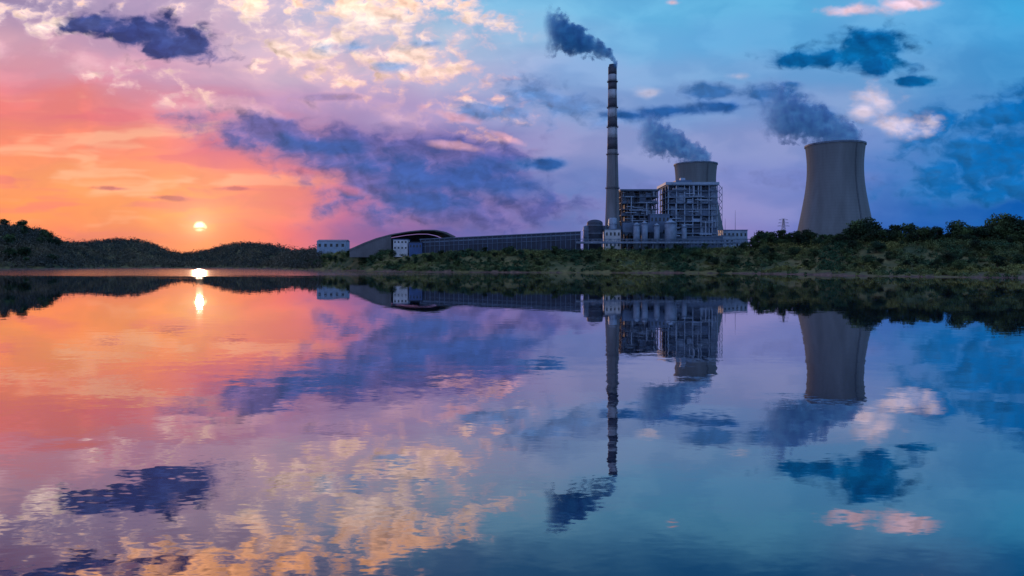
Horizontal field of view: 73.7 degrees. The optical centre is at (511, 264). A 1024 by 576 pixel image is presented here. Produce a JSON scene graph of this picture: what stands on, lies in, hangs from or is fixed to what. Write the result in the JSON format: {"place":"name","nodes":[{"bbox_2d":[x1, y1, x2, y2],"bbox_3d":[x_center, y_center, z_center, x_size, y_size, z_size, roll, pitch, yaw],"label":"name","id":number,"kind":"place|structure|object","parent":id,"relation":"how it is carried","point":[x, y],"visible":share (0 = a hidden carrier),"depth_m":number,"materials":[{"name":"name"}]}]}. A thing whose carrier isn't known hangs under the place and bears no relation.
{"place":"outdoors","nodes":[
{"label":"outdoors","id":0,"kind":"place"},
{"bbox_2d":[0,268,1023,575],"bbox_3d":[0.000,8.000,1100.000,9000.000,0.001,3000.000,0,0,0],"label":"water","id":1,"kind":"structure","parent":0,"point":[224,422],"depth_m":34.08,"materials":[{"name":"multicoloured liquid"}]},
{"bbox_2d":[0,229,1023,277],"bbox_3d":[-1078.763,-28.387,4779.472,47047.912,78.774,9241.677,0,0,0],"label":"ground","id":2,"kind":"structure","parent":0,"point":[354,265],"depth_m":656.84,"materials":[{"name":"green plant"}]},
{"bbox_2d":[0,219,9,226],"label":"tree","id":3,"kind":"object","parent":2,"relation":"on","point":[3,220],"visible":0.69,"depth_m":1256.29,"materials":[{"name":"green plant"}]},
{"bbox_2d":[1,247,14,259],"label":"tree","id":4,"kind":"object","parent":2,"relation":"on","point":[6,250],"visible":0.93,"depth_m":1070.03,"materials":[{"name":"green plant"}]},
{"bbox_2d":[1,234,16,243],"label":"tree","id":5,"kind":"object","parent":2,"relation":"on","point":[7,237],"visible":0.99,"depth_m":1156.88,"materials":[{"name":"green plant"}]},
{"bbox_2d":[7,251,16,258],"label":"tree","id":6,"kind":"object","parent":2,"relation":"on","point":[14,254],"visible":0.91,"depth_m":1069.55,"materials":[{"name":"green plant"}]},
{"bbox_2d":[15,220,28,226],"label":"tree","id":7,"kind":"object","parent":2,"relation":"on","point":[24,222],"visible":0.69,"depth_m":1291.51,"materials":[{"name":"green plant"}]},
{"bbox_2d":[15,246,30,257],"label":"tree","id":8,"kind":"object","parent":2,"relation":"on","point":[22,250],"visible":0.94,"depth_m":1094.29,"materials":[{"name":"green plant"}]},
{"bbox_2d":[20,226,27,234],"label":"tree","id":9,"kind":"object","parent":2,"relation":"on","point":[25,229],"visible":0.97,"depth_m":1221.92,"materials":[{"name":"green plant"}]},
{"bbox_2d":[35,236,45,242],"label":"tree","id":10,"kind":"object","parent":2,"relation":"on","point":[39,238],"visible":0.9,"depth_m":1191.90,"materials":[{"name":"green plant"}]},
{"bbox_2d":[38,230,54,238],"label":"tree","id":11,"kind":"object","parent":2,"relation":"on","point":[48,235],"visible":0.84,"depth_m":1232.80,"materials":[{"name":"green plant"}]},
{"bbox_2d":[46,253,58,262],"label":"tree","id":12,"kind":"object","parent":2,"relation":"on","point":[51,256],"visible":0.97,"depth_m":1096.37,"materials":[{"name":"green plant"}]},
{"bbox_2d":[53,238,61,246],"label":"tree","id":13,"kind":"object","parent":2,"relation":"on","point":[59,242],"visible":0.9,"depth_m":1259.88,"materials":[{"name":"green plant"}]},
{"bbox_2d":[0,221,323,268],"bbox_3d":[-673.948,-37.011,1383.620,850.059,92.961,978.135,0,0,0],"label":"woodland","id":14,"kind":"object","parent":2,"relation":"on","point":[286,257],"visible":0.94,"depth_m":1366.95,"materials":[{"name":"green plant"}]},
{"bbox_2d":[326,254,332,260],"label":"tree","id":15,"kind":"object","parent":2,"relation":"on","point":[328,256],"visible":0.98,"depth_m":895.28,"materials":[{"name":"green plant"}]},
{"bbox_2d":[317,240,349,255],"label":"warehouse","id":16,"kind":"structure","parent":2,"relation":"on","point":[334,246],"depth_m":960.00,"materials":[{"name":"metal"}]},
{"bbox_2d":[359,257,367,262],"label":"tree","id":17,"kind":"object","parent":2,"relation":"on","point":[363,259],"visible":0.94,"depth_m":786.37,"materials":[{"name":"green plant"}]},
{"bbox_2d":[390,250,396,256],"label":"tree","id":18,"kind":"object","parent":2,"relation":"on","point":[392,253],"visible":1,"depth_m":741.04,"materials":[{"name":"green plant"}]},
{"bbox_2d":[393,239,409,256],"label":"office building","id":19,"kind":"structure","parent":2,"relation":"on","point":[400,246],"depth_m":742.00,"materials":[{"name":"white paint"}]},
{"bbox_2d":[348,230,455,256],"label":"coal storage shed","id":20,"kind":"structure","parent":2,"relation":"on","point":[371,247],"depth_m":785.69,"materials":[{"name":"grey paint"}]},
{"bbox_2d":[408,242,422,256],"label":"transfer house","id":21,"kind":"structure","parent":2,"relation":"on","point":[415,248],"depth_m":738.00,"materials":[{"name":"blue metal"}]},
{"bbox_2d":[425,254,433,261],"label":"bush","id":22,"kind":"object","parent":2,"relation":"on","point":[430,257],"visible":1,"depth_m":701.23,"materials":[{"name":"green plant"}]},
{"bbox_2d":[449,251,459,260],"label":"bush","id":23,"kind":"object","parent":2,"relation":"on","point":[454,254],"visible":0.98,"depth_m":700.36,"materials":[{"name":"green plant"}]},
{"bbox_2d":[420,231,580,252],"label":"covered conveyor","id":24,"kind":"object","parent":2,"relation":"on","point":[541,241],"visible":0.58,"depth_m":734.23,"materials":[{"name":"grey metal"}]},
{"bbox_2d":[504,246,514,253],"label":"tree","id":25,"kind":"object","parent":2,"relation":"on","point":[509,249],"visible":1,"depth_m":698.29,"materials":[{"name":"green plant"}]},
{"bbox_2d":[517,249,524,255],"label":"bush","id":26,"kind":"object","parent":2,"relation":"on","point":[520,252],"visible":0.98,"depth_m":686.77,"materials":[{"name":"green plant"}]},
{"bbox_2d":[551,246,557,253],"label":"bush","id":27,"kind":"object","parent":2,"relation":"on","point":[555,249],"visible":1,"depth_m":690.56,"materials":[{"name":"green plant"}]},
{"bbox_2d":[582,225,588,249],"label":"absorber tank","id":28,"kind":"object","parent":2,"relation":"on","point":[585,230],"visible":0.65,"depth_m":744.14,"materials":[{"name":"grey metal"}]},
{"bbox_2d":[587,220,602,249],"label":"absorber tank","id":29,"kind":"object","parent":2,"relation":"on","point":[595,233],"visible":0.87,"depth_m":740.06,"materials":[{"name":"grey metal"}]},
{"bbox_2d":[603,229,620,249],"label":"switchgear building","id":30,"kind":"structure","parent":2,"relation":"on","point":[613,235],"depth_m":738.00,"materials":[{"name":"white paint"}]},
{"bbox_2d":[608,217,616,228],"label":"absorber tank","id":31,"kind":"object","parent":30,"relation":"on","point":[612,222],"visible":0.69,"depth_m":743.90,"materials":[{"name":"metal"}]},
{"bbox_2d":[605,64,619,228],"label":"chimney","id":32,"kind":"object","parent":2,"relation":"on","point":[612,188],"visible":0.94,"depth_m":755.09,"materials":[{"name":"concrete"}]},
{"bbox_2d":[603,225,638,250],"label":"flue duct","id":33,"kind":"object","parent":2,"relation":"on","point":[605,227],"visible":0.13,"depth_m":754.70,"materials":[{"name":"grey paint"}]},
{"bbox_2d":[633,222,639,248],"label":"silo","id":34,"kind":"object","parent":2,"relation":"on","point":[636,230],"visible":0.77,"depth_m":723.02,"materials":[{"name":"metal"}]},
{"bbox_2d":[619,189,659,249],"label":"boiler house","id":35,"kind":"structure","parent":2,"relation":"on","point":[635,205],"depth_m":770.50,"materials":[{"name":"grey metal"}]},
{"bbox_2d":[622,223,662,250],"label":"dust precipitator","id":36,"kind":"object","parent":2,"relation":"on","point":[627,228],"visible":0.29,"depth_m":735.00,"materials":[{"name":"grey metal"}]},
{"bbox_2d":[641,221,647,250],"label":"silo","id":37,"kind":"object","parent":2,"relation":"on","point":[644,230],"visible":0.8,"depth_m":722.99,"materials":[{"name":"metal"}]},
{"bbox_2d":[646,249,654,256],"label":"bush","id":38,"kind":"object","parent":2,"relation":"on","point":[652,252],"visible":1,"depth_m":664.57,"materials":[{"name":"green plant"}]},
{"bbox_2d":[653,223,659,248],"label":"silo","id":39,"kind":"object","parent":2,"relation":"on","point":[656,232],"visible":0.71,"depth_m":723.56,"materials":[{"name":"metal"}]},
{"bbox_2d":[648,214,669,249],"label":"coal bunker building","id":40,"kind":"structure","parent":2,"relation":"on","point":[658,218],"depth_m":748.00,"materials":[{"name":"grey metal"}]},
{"bbox_2d":[297,236,1023,277],"bbox_3d":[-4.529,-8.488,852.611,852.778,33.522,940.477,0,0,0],"label":"shrubbery","id":41,"kind":"object","parent":2,"relation":"on","point":[955,246],"visible":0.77,"depth_m":614.33,"materials":[{"name":"green plant"}]},
{"bbox_2d":[575,239,748,248],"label":"pipe rack","id":42,"kind":"object","parent":2,"relation":"on","point":[639,242],"visible":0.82,"depth_m":717.88,"materials":[{"name":"grey metal"}]},
{"bbox_2d":[664,219,676,248],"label":"silo","id":43,"kind":"object","parent":2,"relation":"on","point":[670,228],"visible":0.8,"depth_m":720.75,"materials":[{"name":"metal"}]},
{"bbox_2d":[676,245,684,252],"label":"tree","id":44,"kind":"object","parent":2,"relation":"on","point":[679,248],"visible":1,"depth_m":665.15,"materials":[{"name":"green plant"}]},
{"bbox_2d":[679,253,687,259],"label":"bush","id":45,"kind":"object","parent":2,"relation":"on","point":[683,256],"visible":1,"depth_m":649.05,"materials":[{"name":"green plant"}]},
{"bbox_2d":[681,224,686,248],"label":"silo","id":46,"kind":"object","parent":2,"relation":"on","point":[684,232],"visible":0.68,"depth_m":723.63,"materials":[{"name":"metal"}]},
{"bbox_2d":[657,178,721,235],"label":"boiler house","id":47,"kind":"structure","parent":2,"relation":"on","point":[690,205],"depth_m":755.50,"materials":[{"name":"metal"}]},
{"bbox_2d":[689,248,700,255],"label":"bush","id":48,"kind":"object","parent":2,"relation":"on","point":[694,251],"visible":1,"depth_m":654.38,"materials":[{"name":"green plant"}]},
{"bbox_2d":[674,161,723,235],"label":"cooling tower","id":49,"kind":"structure","parent":2,"relation":"on","point":[699,171],"depth_m":962.57,"materials":[{"name":"concrete"}]},
{"bbox_2d":[676,236,723,248],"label":"turbine hall","id":50,"kind":"structure","parent":2,"relation":"on","point":[709,238],"depth_m":734.00,"materials":[{"name":"grey metal"}]},
{"bbox_2d":[704,254,712,261],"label":"bush","id":51,"kind":"object","parent":2,"relation":"on","point":[708,257],"visible":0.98,"depth_m":635.67,"materials":[{"name":"green plant"}]},
{"bbox_2d":[709,257,719,264],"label":"bush","id":52,"kind":"object","parent":2,"relation":"on","point":[715,260],"visible":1,"depth_m":630.56,"materials":[{"name":"green plant"}]},
{"bbox_2d":[719,235,734,248],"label":"pump house","id":53,"kind":"structure","parent":2,"relation":"on","point":[729,237],"depth_m":746.00,"materials":[{"name":"metal"}]},
{"bbox_2d":[718,230,746,246],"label":"workshop building","id":54,"kind":"structure","parent":2,"relation":"on","point":[740,234],"depth_m":768.00,"materials":[{"name":"metal"}]},
{"bbox_2d":[727,255,739,263],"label":"bush","id":55,"kind":"object","parent":2,"relation":"on","point":[732,258],"visible":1,"depth_m":626.68,"materials":[{"name":"green plant"}]},
{"bbox_2d":[747,241,759,248],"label":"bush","id":56,"kind":"object","parent":2,"relation":"on","point":[753,244],"visible":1,"depth_m":646.83,"materials":[{"name":"green plant"}]},
{"bbox_2d":[754,230,771,239],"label":"tree","id":57,"kind":"object","parent":2,"relation":"on","point":[758,232],"visible":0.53,"depth_m":653.89,"materials":[{"name":"green plant"}]},
{"bbox_2d":[758,233,768,243],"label":"tree","id":58,"kind":"object","parent":2,"relation":"on","point":[763,239],"visible":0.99,"depth_m":645.84,"materials":[{"name":"green plant"}]},
{"bbox_2d":[759,248,768,254],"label":"bush","id":59,"kind":"object","parent":2,"relation":"on","point":[763,251],"visible":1,"depth_m":621.83,"materials":[{"name":"green plant"}]},
{"bbox_2d":[767,252,778,260],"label":"bush","id":60,"kind":"object","parent":2,"relation":"on","point":[771,256],"visible":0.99,"depth_m":605.88,"materials":[{"name":"green plant"}]},
{"bbox_2d":[772,238,781,243],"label":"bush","id":61,"kind":"object","parent":2,"relation":"on","point":[777,240],"visible":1,"depth_m":640.30,"materials":[{"name":"green plant"}]},
{"bbox_2d":[776,229,785,239],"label":"tree","id":62,"kind":"object","parent":2,"relation":"on","point":[780,232],"visible":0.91,"depth_m":641.68,"materials":[{"name":"green plant"}]},
{"bbox_2d":[785,232,792,240],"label":"tree","id":63,"kind":"object","parent":2,"relation":"on","point":[788,235],"visible":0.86,"depth_m":638.29,"materials":[{"name":"green plant"}]},
{"bbox_2d":[786,246,801,254],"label":"bush","id":64,"kind":"object","parent":2,"relation":"on","point":[794,250],"visible":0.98,"depth_m":601.38,"materials":[{"name":"green plant"}]},
{"bbox_2d":[791,232,809,245],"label":"tree","id":65,"kind":"object","parent":2,"relation":"on","point":[799,236],"visible":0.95,"depth_m":619.41,"materials":[{"name":"green plant"}]},
{"bbox_2d":[802,229,814,242],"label":"tree","id":66,"kind":"object","parent":2,"relation":"on","point":[806,232],"visible":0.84,"depth_m":622.42,"materials":[{"name":"green plant"}]},
{"bbox_2d":[809,248,817,256],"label":"bush","id":67,"kind":"object","parent":2,"relation":"on","point":[814,251],"visible":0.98,"depth_m":579.78,"materials":[{"name":"green plant"}]},
{"bbox_2d":[816,234,830,243],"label":"tree","id":68,"kind":"object","parent":2,"relation":"on","point":[820,237],"visible":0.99,"depth_m":593.71,"materials":[{"name":"green plant"}]},
{"bbox_2d":[798,140,870,238],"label":"cooling tower","id":69,"kind":"structure","parent":2,"relation":"on","point":[835,200],"depth_m":733.51,"materials":[{"name":"concrete"}]},
{"bbox_2d":[841,227,859,239],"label":"tree","id":70,"kind":"object","parent":2,"relation":"on","point":[848,235],"visible":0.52,"depth_m":575.15,"materials":[{"name":"green plant"}]},
{"bbox_2d":[846,220,870,239],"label":"tree","id":71,"kind":"object","parent":2,"relation":"on","point":[853,228],"visible":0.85,"depth_m":568.67,"materials":[{"name":"green plant"}]},
{"bbox_2d":[860,233,868,242],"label":"tree","id":72,"kind":"object","parent":2,"relation":"on","point":[863,238],"visible":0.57,"depth_m":551.91,"materials":[{"name":"green plant"}]},
{"bbox_2d":[853,217,881,239],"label":"tree","id":73,"kind":"object","parent":2,"relation":"on","point":[871,223],"visible":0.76,"depth_m":564.64,"materials":[{"name":"green plant"}]},
{"bbox_2d":[861,254,876,264],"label":"bush","id":74,"kind":"object","parent":2,"relation":"on","point":[869,258],"visible":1,"depth_m":501.08,"materials":[{"name":"green plant"}]},
{"bbox_2d":[865,229,883,241],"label":"tree","id":75,"kind":"object","parent":2,"relation":"on","point":[872,235],"visible":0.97,"depth_m":541.98,"materials":[{"name":"green plant"}]},
{"bbox_2d":[868,241,884,251],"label":"bush","id":76,"kind":"object","parent":2,"relation":"on","point":[873,244],"visible":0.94,"depth_m":523.98,"materials":[{"name":"green plant"}]},
{"bbox_2d":[876,258,883,263],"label":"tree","id":77,"kind":"object","parent":2,"relation":"on","point":[880,260],"visible":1,"depth_m":496.51,"materials":[{"name":"green plant"}]},
{"bbox_2d":[873,242,888,252],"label":"bush","id":78,"kind":"object","parent":2,"relation":"on","point":[882,248],"visible":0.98,"depth_m":521.48,"materials":[{"name":"green plant"}]},
{"bbox_2d":[878,229,890,241],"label":"tree","id":79,"kind":"object","parent":2,"relation":"on","point":[884,234],"visible":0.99,"depth_m":541.64,"materials":[{"name":"green plant"}]},
{"bbox_2d":[884,251,895,260],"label":"bush","id":80,"kind":"object","parent":2,"relation":"on","point":[887,254],"visible":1,"depth_m":506.74,"materials":[{"name":"green plant"}]},
{"bbox_2d":[888,224,900,237],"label":"tree","id":81,"kind":"object","parent":2,"relation":"on","point":[894,227],"visible":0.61,"depth_m":561.10,"materials":[{"name":"green plant"}]},
{"bbox_2d":[888,230,902,240],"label":"tree","id":82,"kind":"object","parent":2,"relation":"on","point":[896,233],"visible":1,"depth_m":540.24,"materials":[{"name":"green plant"}]},
{"bbox_2d":[899,233,906,240],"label":"tree","id":83,"kind":"object","parent":2,"relation":"on","point":[901,236],"visible":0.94,"depth_m":534.97,"materials":[{"name":"green plant"}]},
{"bbox_2d":[904,233,915,241],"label":"tree","id":84,"kind":"object","parent":2,"relation":"on","point":[912,235],"visible":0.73,"depth_m":533.06,"materials":[{"name":"green plant"}]},
{"bbox_2d":[900,222,920,234],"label":"tree","id":85,"kind":"object","parent":2,"relation":"on","point":[907,228],"visible":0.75,"depth_m":551.63,"materials":[{"name":"green plant"}]},
{"bbox_2d":[916,228,931,242],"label":"tree","id":86,"kind":"object","parent":2,"relation":"on","point":[922,232],"visible":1,"depth_m":522.47,"materials":[{"name":"green plant"}]},
{"bbox_2d":[917,226,936,239],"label":"tree","id":87,"kind":"object","parent":2,"relation":"on","point":[931,236],"visible":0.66,"depth_m":524.56,"materials":[{"name":"green plant"}]},
{"bbox_2d":[933,257,941,262],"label":"bush","id":88,"kind":"object","parent":2,"relation":"on","point":[939,259],"visible":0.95,"depth_m":476.12,"materials":[{"name":"green plant"}]},
{"bbox_2d":[932,226,945,238],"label":"tree","id":89,"kind":"object","parent":2,"relation":"on","point":[939,231],"visible":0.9,"depth_m":530.43,"materials":[{"name":"green plant"}]},
{"bbox_2d":[939,253,955,262],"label":"bush","id":90,"kind":"object","parent":2,"relation":"on","point":[947,256],"visible":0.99,"depth_m":474.25,"materials":[{"name":"green plant"}]},
{"bbox_2d":[945,219,970,238],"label":"tree","id":91,"kind":"object","parent":2,"relation":"on","point":[955,225],"visible":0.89,"depth_m":528.96,"materials":[{"name":"green plant"}]},
{"bbox_2d":[950,259,968,269],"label":"bush","id":92,"kind":"object","parent":2,"relation":"on","point":[958,264],"visible":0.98,"depth_m":444.53,"materials":[{"name":"green plant"}]},
{"bbox_2d":[955,234,966,243],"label":"tree","id":93,"kind":"object","parent":2,"relation":"on","point":[962,237],"visible":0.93,"depth_m":511.79,"materials":[{"name":"green plant"}]},
{"bbox_2d":[955,226,972,236],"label":"tree","id":94,"kind":"object","parent":2,"relation":"on","point":[968,230],"visible":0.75,"depth_m":525.38,"materials":[{"name":"green plant"}]},
{"bbox_2d":[966,239,986,251],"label":"bush","id":95,"kind":"object","parent":2,"relation":"on","point":[975,246],"visible":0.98,"depth_m":485.94,"materials":[{"name":"green plant"}]},
{"bbox_2d":[971,226,986,237],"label":"tree","id":96,"kind":"object","parent":2,"relation":"on","point":[977,231],"visible":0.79,"depth_m":524.81,"materials":[{"name":"green plant"}]},
{"bbox_2d":[985,245,996,254],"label":"bush","id":97,"kind":"object","parent":2,"relation":"on","point":[991,248],"visible":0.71,"depth_m":470.77,"materials":[{"name":"green plant"}]},
{"bbox_2d":[983,225,1005,239],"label":"tree","id":98,"kind":"object","parent":2,"relation":"on","point":[991,229],"visible":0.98,"depth_m":513.55,"materials":[{"name":"green plant"}]},
{"bbox_2d":[984,221,1007,234],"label":"tree","id":99,"kind":"object","parent":2,"relation":"on","point":[1003,225],"visible":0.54,"depth_m":514.51,"materials":[{"name":"green plant"}]},
{"bbox_2d":[989,255,1006,266],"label":"bush","id":100,"kind":"object","parent":2,"relation":"on","point":[998,260],"visible":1,"depth_m":446.62,"materials":[{"name":"green plant"}]},
{"bbox_2d":[983,213,1022,230],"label":"tree","id":101,"kind":"object","parent":2,"relation":"on","point":[993,219],"visible":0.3,"depth_m":524.13,"materials":[{"name":"green plant"}]},
{"bbox_2d":[994,227,1013,239],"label":"tree","id":102,"kind":"object","parent":2,"relation":"on","point":[1010,230],"visible":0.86,"depth_m":511.90,"materials":[{"name":"green plant"}]},
{"bbox_2d":[1004,237,1013,244],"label":"tree","id":103,"kind":"object","parent":2,"relation":"on","point":[1010,239],"visible":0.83,"depth_m":495.82,"materials":[{"name":"green plant"}]},
{"bbox_2d":[998,215,1023,229],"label":"tree","id":104,"kind":"object","parent":2,"relation":"on","point":[1012,224],"visible":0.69,"depth_m":515.79,"materials":[{"name":"green plant"}]},
{"bbox_2d":[1009,253,1023,263],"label":"bush","id":105,"kind":"object","parent":2,"relation":"on","point":[1018,258],"visible":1,"depth_m":450.07,"materials":[{"name":"green plant"}]},
{"bbox_2d":[1012,219,1023,241],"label":"tree","id":106,"kind":"object","parent":2,"relation":"on","point":[1020,223],"visible":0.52,"depth_m":513.16,"materials":[{"name":"green plant"}]},
{"bbox_2d":[0,0,1023,253],"label":"sky","id":107,"kind":"structure","parent":0,"point":[185,125],"materials":[{"name":"multicoloured"}]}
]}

